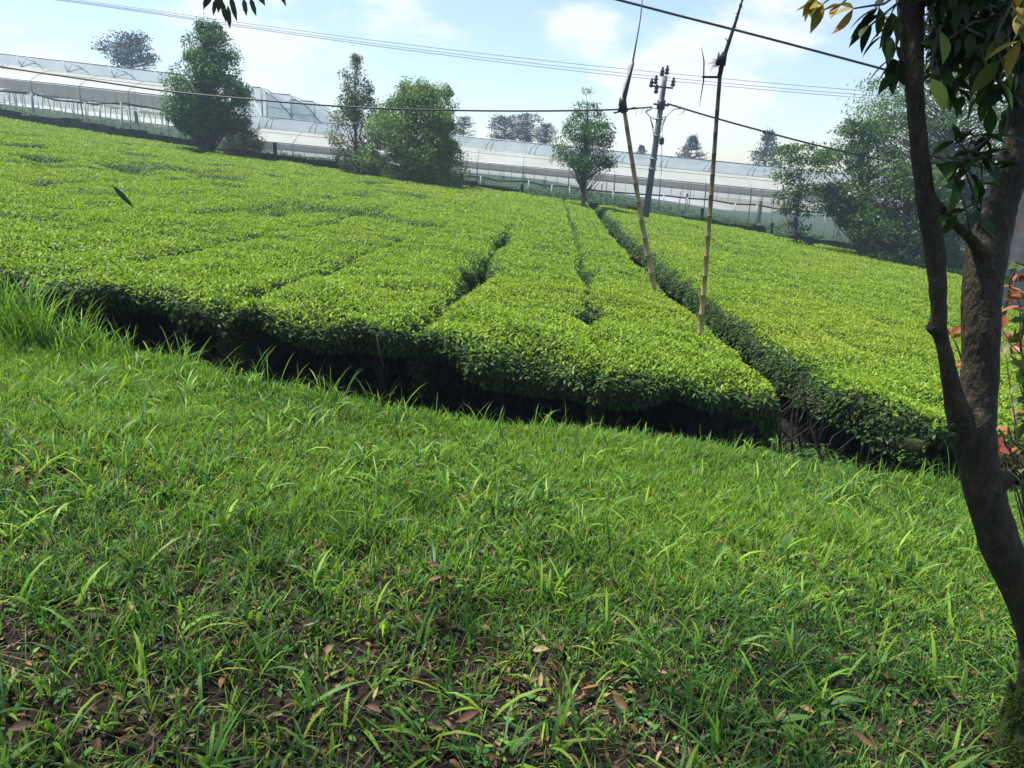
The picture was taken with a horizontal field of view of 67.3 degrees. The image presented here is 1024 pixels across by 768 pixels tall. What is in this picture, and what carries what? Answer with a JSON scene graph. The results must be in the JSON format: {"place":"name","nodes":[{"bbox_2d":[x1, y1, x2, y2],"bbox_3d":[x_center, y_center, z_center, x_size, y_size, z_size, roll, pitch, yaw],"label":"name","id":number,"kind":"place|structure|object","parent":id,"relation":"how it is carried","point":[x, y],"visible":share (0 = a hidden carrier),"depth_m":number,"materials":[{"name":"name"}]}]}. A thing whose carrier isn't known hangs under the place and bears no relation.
{"place":"outdoors","nodes":[
{"label":"outdoors","id":0,"kind":"place"},
{"bbox_2d":[113,186,133,207],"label":"dark leaf","id":1,"kind":"object","parent":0,"point":[122,195],"visible":1,"depth_m":10.97,"materials":[{"name":"green plant"}]},
{"bbox_2d":[67,0,885,96],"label":"overhead cable","id":2,"kind":"object","parent":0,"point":[467,55],"visible":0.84,"depth_m":57.54,"materials":[{"name":"metal"}]},
{"bbox_2d":[80,0,900,93],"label":"overhead cable","id":3,"kind":"object","parent":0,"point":[475,52],"visible":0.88,"depth_m":57.48,"materials":[{"name":"metal"}]},
{"bbox_2d":[0,0,1012,214],"label":"sky","id":4,"kind":"structure","parent":0,"point":[597,33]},
{"bbox_2d":[0,104,1023,767],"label":"ground","id":5,"kind":"structure","parent":0,"point":[154,330],"depth_m":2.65,"materials":[{"name":"green plant"}]},
{"bbox_2d":[0,88,10,109],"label":"trestle","id":6,"kind":"object","parent":5,"relation":"on","point":[4,102],"visible":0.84,"depth_m":44.10,"materials":[{"name":"white paint"}]},
{"bbox_2d":[9,93,17,111],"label":"trestle","id":7,"kind":"object","parent":5,"relation":"on","point":[10,103],"visible":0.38,"depth_m":45.45,"materials":[{"name":"white paint"}]},
{"bbox_2d":[8,720,34,730],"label":"fallen leaf","id":8,"kind":"object","parent":5,"relation":"on","point":[18,725],"visible":0.95,"depth_m":1.96,"materials":[{"name":"brown plant"}]},
{"bbox_2d":[21,94,27,115],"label":"trestle","id":9,"kind":"object","parent":5,"relation":"on","point":[22,96],"visible":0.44,"depth_m":46.69,"materials":[{"name":"white paint"}]},
{"bbox_2d":[23,94,44,116],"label":"trestle","id":10,"kind":"object","parent":5,"relation":"on","point":[38,107],"visible":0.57,"depth_m":44.23,"materials":[{"name":"white paint"}]},
{"bbox_2d":[33,95,53,117],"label":"trestle","id":11,"kind":"object","parent":5,"relation":"on","point":[50,109],"visible":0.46,"depth_m":45.54,"materials":[{"name":"white paint"}]},
{"bbox_2d":[43,97,63,117],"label":"trestle","id":12,"kind":"object","parent":5,"relation":"on","point":[54,105],"visible":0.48,"depth_m":46.74,"materials":[{"name":"white paint"}]},
{"bbox_2d":[60,99,79,118],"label":"trestle","id":13,"kind":"object","parent":5,"relation":"on","point":[70,105],"visible":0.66,"depth_m":44.26,"materials":[{"name":"white paint"}]},
{"bbox_2d":[0,262,151,367],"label":"grass clump","id":14,"kind":"object","parent":5,"relation":"on","point":[25,319],"visible":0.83,"depth_m":5.06,"materials":[{"name":"green plant"}]},
{"bbox_2d":[77,101,86,121],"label":"trestle","id":15,"kind":"object","parent":5,"relation":"on","point":[82,109],"visible":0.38,"depth_m":45.56,"materials":[{"name":"white paint"}]},
{"bbox_2d":[87,104,97,123],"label":"trestle","id":16,"kind":"object","parent":5,"relation":"on","point":[94,113],"visible":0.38,"depth_m":46.82,"materials":[{"name":"white paint"}]},
{"bbox_2d":[90,105,112,124],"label":"trestle","id":17,"kind":"object","parent":5,"relation":"on","point":[104,112],"visible":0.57,"depth_m":44.33,"materials":[{"name":"white paint"}]},
{"bbox_2d":[101,106,124,128],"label":"trestle","id":18,"kind":"object","parent":5,"relation":"on","point":[117,120],"visible":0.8,"depth_m":45.57,"materials":[{"name":"white paint"}]},
{"bbox_2d":[0,90,244,135],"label":"net fence","id":19,"kind":"object","parent":5,"relation":"on","point":[84,103],"visible":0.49,"depth_m":41.62,"materials":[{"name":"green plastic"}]},
{"bbox_2d":[111,108,136,128],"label":"trestle","id":20,"kind":"object","parent":5,"relation":"on","point":[127,115],"visible":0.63,"depth_m":46.87,"materials":[{"name":"white paint"}]},
{"bbox_2d":[90,28,161,124],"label":"pine tree","id":21,"kind":"object","parent":5,"relation":"on","point":[129,53],"visible":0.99,"depth_m":88.64,"materials":[{"name":"green plant"}]},
{"bbox_2d":[0,53,265,146],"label":"greenhouse","id":22,"kind":"object","parent":5,"relation":"on","point":[56,87],"visible":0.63,"depth_m":45.06,"materials":[{"name":"white plastic"}]},
{"bbox_2d":[122,110,148,129],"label":"trestle","id":23,"kind":"object","parent":5,"relation":"on","point":[140,124],"visible":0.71,"depth_m":44.35,"materials":[{"name":"white paint"}]},
{"bbox_2d":[0,109,273,161],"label":"stone wall","id":24,"kind":"structure","parent":5,"relation":"on","point":[87,126],"depth_m":38.61,"materials":[{"name":"grey stone"}]},
{"bbox_2d":[134,111,159,133],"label":"trestle","id":25,"kind":"object","parent":5,"relation":"on","point":[150,119],"visible":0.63,"depth_m":45.67,"materials":[{"name":"white paint"}]},
{"bbox_2d":[145,113,164,134],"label":"trestle","id":26,"kind":"object","parent":5,"relation":"on","point":[155,126],"visible":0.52,"depth_m":46.95,"materials":[{"name":"white paint"}]},
{"bbox_2d":[155,115,175,135],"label":"trestle","id":27,"kind":"object","parent":5,"relation":"on","point":[166,129],"visible":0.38,"depth_m":44.52,"materials":[{"name":"white paint"}]},
{"bbox_2d":[157,6,255,152],"bbox_3d":[-14.239,-13.656,35.819,4.464,7.234,3.798,2,16,0],"label":"dense tree","id":28,"kind":"object","parent":5,"relation":"on","point":[209,122],"visible":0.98,"depth_m":35.11,"materials":[{"name":"green plant"}]},
{"bbox_2d":[217,114,267,159],"bbox_3d":[-12.446,-11.020,35.496,2.251,2.813,1.970,-5,17,-25],"label":"bush","id":29,"kind":"object","parent":5,"relation":"on","point":[241,128],"visible":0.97,"depth_m":35.16,"materials":[{"name":"green plant"}]},
{"bbox_2d":[203,0,285,27],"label":"shade tree","id":30,"kind":"object","parent":5,"relation":"on","point":[219,5],"visible":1,"depth_m":2.39,"materials":[{"name":"green plant"}]},
{"bbox_2d":[0,115,501,377],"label":"tea field","id":31,"kind":"structure","parent":5,"relation":"on","point":[198,239],"depth_m":11.00,"materials":[{"name":"green plant"}]},
{"bbox_2d":[244,85,292,136],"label":"greenhouse bay","id":32,"kind":"object","parent":5,"relation":"on","point":[276,109],"visible":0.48,"depth_m":56.69,"materials":[{"name":"white plastic"}]},
{"bbox_2d":[273,142,277,160],"bbox_3d":[-11.860,-11.207,38.570,0.190,1.773,0.190,7,16,18],"label":"stub post","id":33,"kind":"object","parent":5,"relation":"on","point":[275,151],"visible":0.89,"depth_m":38.40,"materials":[{"name":"stone"}]},
{"bbox_2d":[286,580,291,591],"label":"fallen leaf","id":34,"kind":"object","parent":5,"relation":"on","point":[289,583],"visible":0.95,"depth_m":2.77,"materials":[{"name":"green plant"}]},
{"bbox_2d":[266,92,320,159],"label":"greenhouse bay","id":35,"kind":"object","parent":5,"relation":"on","point":[301,112],"visible":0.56,"depth_m":56.73,"materials":[{"name":"white plastic"}]},
{"bbox_2d":[302,618,318,625],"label":"fallen leaf","id":36,"kind":"object","parent":5,"relation":"on","point":[308,622],"visible":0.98,"depth_m":2.56,"materials":[{"name":"grey plant"}]},
{"bbox_2d":[289,99,350,160],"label":"greenhouse bay","id":37,"kind":"object","parent":5,"relation":"on","point":[321,113],"visible":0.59,"depth_m":56.81,"materials":[{"name":"white plastic"}]},
{"bbox_2d":[277,151,371,174],"bbox_3d":[-9.356,-10.779,39.198,5.332,1.961,0.690,2,16,0],"label":"clipped hedge","id":38,"kind":"object","parent":5,"relation":"on","point":[300,159],"visible":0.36,"depth_m":38.86,"materials":[{"name":"green plant"}]},
{"bbox_2d":[335,156,338,168],"bbox_3d":[-8.783,-10.673,38.688,0.190,1.557,0.190,-3,16,-18],"label":"stub post","id":39,"kind":"object","parent":5,"relation":"on","point":[336,165],"visible":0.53,"depth_m":38.51,"materials":[{"name":"stone"}]},
{"bbox_2d":[323,52,382,175],"bbox_3d":[-7.223,-12.204,36.167,3.172,6.228,2.766,-3,16,-17],"label":"slender tree","id":40,"kind":"object","parent":5,"relation":"on","point":[353,114],"visible":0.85,"depth_m":35.79,"materials":[{"name":"green plant"}]},
{"bbox_2d":[365,704,380,711],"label":"fallen leaf","id":41,"kind":"object","parent":5,"relation":"on","point":[372,707],"visible":1,"depth_m":2.23,"materials":[{"name":"brown plant"}]},
{"bbox_2d":[224,191,531,411],"bbox_3d":[-0.625,-4.685,22.545,2.031,1.201,33.892,3,16,2],"label":"tea hedge","id":42,"kind":"object","parent":5,"relation":"on","point":[384,303],"visible":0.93,"depth_m":7.25,"materials":[{"name":"green plant"}]},
{"bbox_2d":[350,76,470,188],"bbox_3d":[-4.623,-11.287,35.432,5.689,5.606,5.631,2,16,0],"label":"tree","id":43,"kind":"object","parent":5,"relation":"on","point":[418,163],"visible":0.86,"depth_m":34.46,"materials":[{"name":"green plant"}]},
{"bbox_2d":[0,105,848,241],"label":"crop plants","id":44,"kind":"object","parent":5,"relation":"on","point":[538,192],"visible":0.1,"depth_m":48.06,"materials":[{"name":"green plant"}]},
{"bbox_2d":[428,562,441,565],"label":"fallen leaf","id":45,"kind":"object","parent":5,"relation":"on","point":[434,564],"visible":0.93,"depth_m":3.03,"materials":[{"name":"brown plant"}]},
{"bbox_2d":[421,79,460,179],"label":"tree","id":46,"kind":"object","parent":5,"relation":"on","point":[445,93],"visible":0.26,"depth_m":35.78,"materials":[{"name":"green plant"}]},
{"bbox_2d":[454,114,476,175],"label":"pine tree","id":47,"kind":"object","parent":5,"relation":"on","point":[461,130],"visible":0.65,"depth_m":92.90,"materials":[{"name":"green plant"}]},
{"bbox_2d":[456,710,479,721],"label":"fallen leaf","id":48,"kind":"object","parent":5,"relation":"on","point":[466,716],"visible":1,"depth_m":2.22,"materials":[{"name":"brown plant"}]},
{"bbox_2d":[428,175,518,191],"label":"stone wall","id":49,"kind":"structure","parent":5,"relation":"on","point":[475,184],"depth_m":39.18,"materials":[{"name":"grey stone"}]},
{"bbox_2d":[484,114,523,179],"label":"pine tree","id":50,"kind":"object","parent":5,"relation":"on","point":[502,119],"visible":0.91,"depth_m":94.64,"materials":[{"name":"green plant"}]},
{"bbox_2d":[406,195,605,430],"bbox_3d":[1.049,-4.493,22.636,2.243,1.240,34.097,3,16,2],"label":"tea hedge","id":51,"kind":"object","parent":5,"relation":"on","point":[517,322],"visible":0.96,"depth_m":7.14,"materials":[{"name":"green plant"}]},
{"bbox_2d":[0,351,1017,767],"bbox_3d":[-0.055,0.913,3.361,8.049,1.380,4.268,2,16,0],"label":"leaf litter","id":52,"kind":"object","parent":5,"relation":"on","point":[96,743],"visible":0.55,"depth_m":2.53,"materials":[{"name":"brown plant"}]},
{"bbox_2d":[0,338,1018,767],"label":"ground herbs","id":53,"kind":"object","parent":5,"relation":"on","point":[714,436],"visible":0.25,"depth_m":3.00,"materials":[{"name":"green plant"}]},
{"bbox_2d":[510,112,546,182],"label":"pine tree","id":54,"kind":"object","parent":5,"relation":"on","point":[530,129],"visible":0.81,"depth_m":98.28,"materials":[{"name":"green plant"}]},
{"bbox_2d":[58,0,1006,108],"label":"overhead cable","id":55,"kind":"object","parent":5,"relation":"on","point":[465,57],"visible":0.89,"depth_m":57.57,"materials":[{"name":"metal"}]},
{"bbox_2d":[534,122,559,186],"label":"pine tree","id":56,"kind":"object","parent":5,"relation":"on","point":[546,132],"visible":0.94,"depth_m":94.93,"materials":[{"name":"green plant"}]},
{"bbox_2d":[527,193,626,219],"bbox_3d":[3.209,-8.896,39.387,5.435,1.620,0.785,2,16,0],"label":"clipped hedge","id":57,"kind":"object","parent":5,"relation":"on","point":[593,204],"visible":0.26,"depth_m":39.07,"materials":[{"name":"green plant"}]},
{"bbox_2d":[548,86,620,205],"bbox_3d":[3.252,-10.182,34.532,3.343,5.989,3.332,2,16,0],"label":"young tree","id":58,"kind":"object","parent":5,"relation":"on","point":[584,164],"visible":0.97,"depth_m":34.06,"materials":[{"name":"green plant"}]},
{"bbox_2d":[246,116,972,242],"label":"greenhouse","id":59,"kind":"object","parent":5,"relation":"on","point":[680,175],"visible":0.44,"depth_m":47.77,"materials":[{"name":"white plastic"}]},
{"bbox_2d":[613,0,656,291],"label":"bamboo pole","id":60,"kind":"object","parent":5,"relation":"on","point":[623,108],"visible":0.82,"depth_m":11.11,"materials":[{"name":"wood"}]},
{"bbox_2d":[634,145,648,153],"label":"pine tree","id":61,"kind":"object","parent":5,"relation":"on","point":[641,148],"visible":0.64,"depth_m":100.10,"materials":[{"name":"green plant"}]},
{"bbox_2d":[457,176,851,241],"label":"net fence","id":62,"kind":"object","parent":5,"relation":"on","point":[664,196],"visible":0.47,"depth_m":42.64,"materials":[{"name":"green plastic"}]},
{"bbox_2d":[636,65,684,216],"bbox_3d":[5.911,-9.375,31.510,1.990,6.864,0.494,2,16,0],"label":"utility pole","id":63,"kind":"object","parent":5,"relation":"on","point":[661,104],"visible":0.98,"depth_m":31.12,"materials":[{"name":"concrete"}]},
{"bbox_2d":[0,66,651,111],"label":"overhead cable","id":64,"kind":"object","parent":63,"relation":"attached to","point":[319,104],"visible":0.95,"depth_m":31.13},
{"bbox_2d":[659,128,663,174],"bbox_3d":[6.038,-9.497,31.142,0.195,1.983,0.185,-4,17,-22],"label":"hanging weight","id":65,"kind":"object","parent":63,"relation":"hanging from","point":[661,141],"visible":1,"depth_m":31.02,"materials":[{"name":"metal"}]},
{"bbox_2d":[667,103,992,178],"bbox_3d":[17.300,-9.378,31.479,22.194,3.292,0.076,2,16,0],"label":"overhead cable","id":66,"kind":"object","parent":63,"relation":"attached to","point":[799,140],"visible":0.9,"depth_m":31.34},
{"bbox_2d":[626,203,714,224],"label":"clipped hedge","id":67,"kind":"object","parent":5,"relation":"on","point":[633,208],"visible":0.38,"depth_m":38.99,"materials":[{"name":"green plant"}]},
{"bbox_2d":[564,199,811,453],"bbox_3d":[2.133,-4.260,22.616,2.294,1.290,34.080,2,16,2],"label":"tea hedge","id":68,"kind":"object","parent":5,"relation":"on","point":[651,347],"visible":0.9,"depth_m":6.98,"materials":[{"name":"green plant"}]},
{"bbox_2d":[675,134,711,210],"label":"pine tree","id":69,"kind":"object","parent":5,"relation":"on","point":[691,141],"visible":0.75,"depth_m":95.17,"materials":[{"name":"green plant"}]},
{"bbox_2d":[700,208,703,217],"bbox_3d":[9.629,-8.153,39.209,0.190,1.620,0.190,7,16,18],"label":"stub post","id":70,"kind":"object","parent":5,"relation":"on","point":[702,211],"visible":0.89,"depth_m":38.99,"materials":[{"name":"stone"}]},
{"bbox_2d":[697,0,743,336],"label":"bamboo pole","id":71,"kind":"object","parent":5,"relation":"on","point":[720,62],"visible":0.85,"depth_m":7.84,"materials":[{"name":"brown wood"}]},
{"bbox_2d":[714,218,766,232],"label":"clipped hedge","id":72,"kind":"object","parent":5,"relation":"on","point":[756,227],"visible":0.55,"depth_m":39.03,"materials":[{"name":"green plant"}]},
{"bbox_2d":[747,127,786,222],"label":"pine tree","id":73,"kind":"object","parent":5,"relation":"on","point":[761,154],"visible":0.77,"depth_m":98.92,"materials":[{"name":"green plant"}]},
{"bbox_2d":[769,222,773,234],"bbox_3d":[13.235,-7.483,39.360,0.190,1.553,0.190,7,16,18],"label":"stub post","id":74,"kind":"object","parent":5,"relation":"on","point":[771,229],"visible":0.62,"depth_m":39.19,"materials":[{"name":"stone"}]},
{"bbox_2d":[753,706,811,738],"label":"leafy weed","id":75,"kind":"object","parent":5,"relation":"on","point":[794,717],"visible":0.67,"depth_m":2.50,"materials":[{"name":"green plant"}]},
{"bbox_2d":[595,204,1009,481],"bbox_3d":[4.120,-3.968,22.551,1.938,1.269,34.269,3,16,2],"label":"tea hedge","id":76,"kind":"object","parent":5,"relation":"on","point":[874,405],"visible":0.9,"depth_m":8.19,"materials":[{"name":"green plant"}]},
{"bbox_2d":[760,141,846,245],"bbox_3d":[12.255,-7.741,32.959,3.202,5.186,3.218,2,16,0],"label":"thin tree","id":77,"kind":"object","parent":5,"relation":"on","point":[788,151],"visible":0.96,"depth_m":32.60,"materials":[{"name":"green plant"}]},
{"bbox_2d":[624,208,1023,495],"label":"tea hedge","id":78,"kind":"object","parent":5,"relation":"on","point":[914,356],"visible":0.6,"depth_m":10.94,"materials":[{"name":"green plant"}]},
{"bbox_2d":[800,688,866,722],"bbox_3d":[1.117,1.104,2.651,0.244,0.056,0.208,-2,16,-14],"label":"leafy weed","id":79,"kind":"object","parent":5,"relation":"on","point":[825,712],"visible":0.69,"depth_m":2.64,"materials":[{"name":"green plant"}]},
{"bbox_2d":[655,213,1023,388],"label":"tea field","id":80,"kind":"structure","parent":5,"relation":"on","point":[892,294],"depth_m":19.46,"materials":[{"name":"green plant"}]},
{"bbox_2d":[803,114,910,251],"bbox_3d":[15.060,-8.258,33.825,5.331,6.898,4.828,2,16,0],"label":"broad tree","id":81,"kind":"object","parent":5,"relation":"on","point":[864,132],"visible":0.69,"depth_m":32.88,"materials":[{"name":"green plant"}]},
{"bbox_2d":[851,729,871,746],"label":"fallen leaf","id":82,"kind":"object","parent":5,"relation":"on","point":[860,736],"visible":0.95,"depth_m":2.39,"materials":[{"name":"brown plant"}]},
{"bbox_2d":[773,234,962,268],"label":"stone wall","id":83,"kind":"structure","parent":5,"relation":"on","point":[837,244],"depth_m":39.38,"materials":[{"name":"grey stone"}]},
{"bbox_2d":[835,152,970,273],"bbox_3d":[16.692,-6.815,32.158,6.285,5.430,5.548,2,16,0],"label":"broad tree","id":84,"kind":"object","parent":5,"relation":"on","point":[899,249],"visible":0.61,"depth_m":31.68,"materials":[{"name":"green plant"}]},
{"bbox_2d":[796,0,1023,767],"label":"forked tree","id":85,"kind":"object","parent":5,"relation":"on","point":[976,40],"visible":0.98,"depth_m":2.06,"materials":[{"name":"bark"},{"name":"leaf"}]},
{"bbox_2d":[836,57,1007,268],"bbox_3d":[20.429,-9.916,36.447,10.803,10.704,10.168,2,16,0],"label":"canopy tree","id":86,"kind":"object","parent":5,"relation":"on","point":[939,122],"visible":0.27,"depth_m":35.38,"materials":[{"name":"green plant"}]},
{"bbox_2d":[901,131,943,154],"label":"pine tree","id":87,"kind":"object","parent":5,"relation":"on","point":[909,147],"visible":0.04,"depth_m":95.14,"materials":[{"name":"green plant"}]},
{"bbox_2d":[945,142,1023,264],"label":"broad tree","id":88,"kind":"object","parent":5,"relation":"on","point":[986,189],"visible":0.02,"depth_m":34.88,"materials":[{"name":"green plant"}]},
{"bbox_2d":[948,262,1023,530],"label":"red tip shrub","id":89,"kind":"object","parent":5,"relation":"on","point":[1015,294],"visible":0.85,"depth_m":3.45,"materials":[{"name":"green plant"}]},
{"bbox_2d":[963,192,1023,316],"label":"shed","id":90,"kind":"structure","parent":5,"relation":"on","point":[1016,255],"depth_m":15.58,"materials":[{"name":"paint"}]},
{"bbox_2d":[615,0,1007,103],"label":"overhead cable","id":91,"kind":"object","parent":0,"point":[755,35],"visible":0.79,"depth_m":22.05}
]}

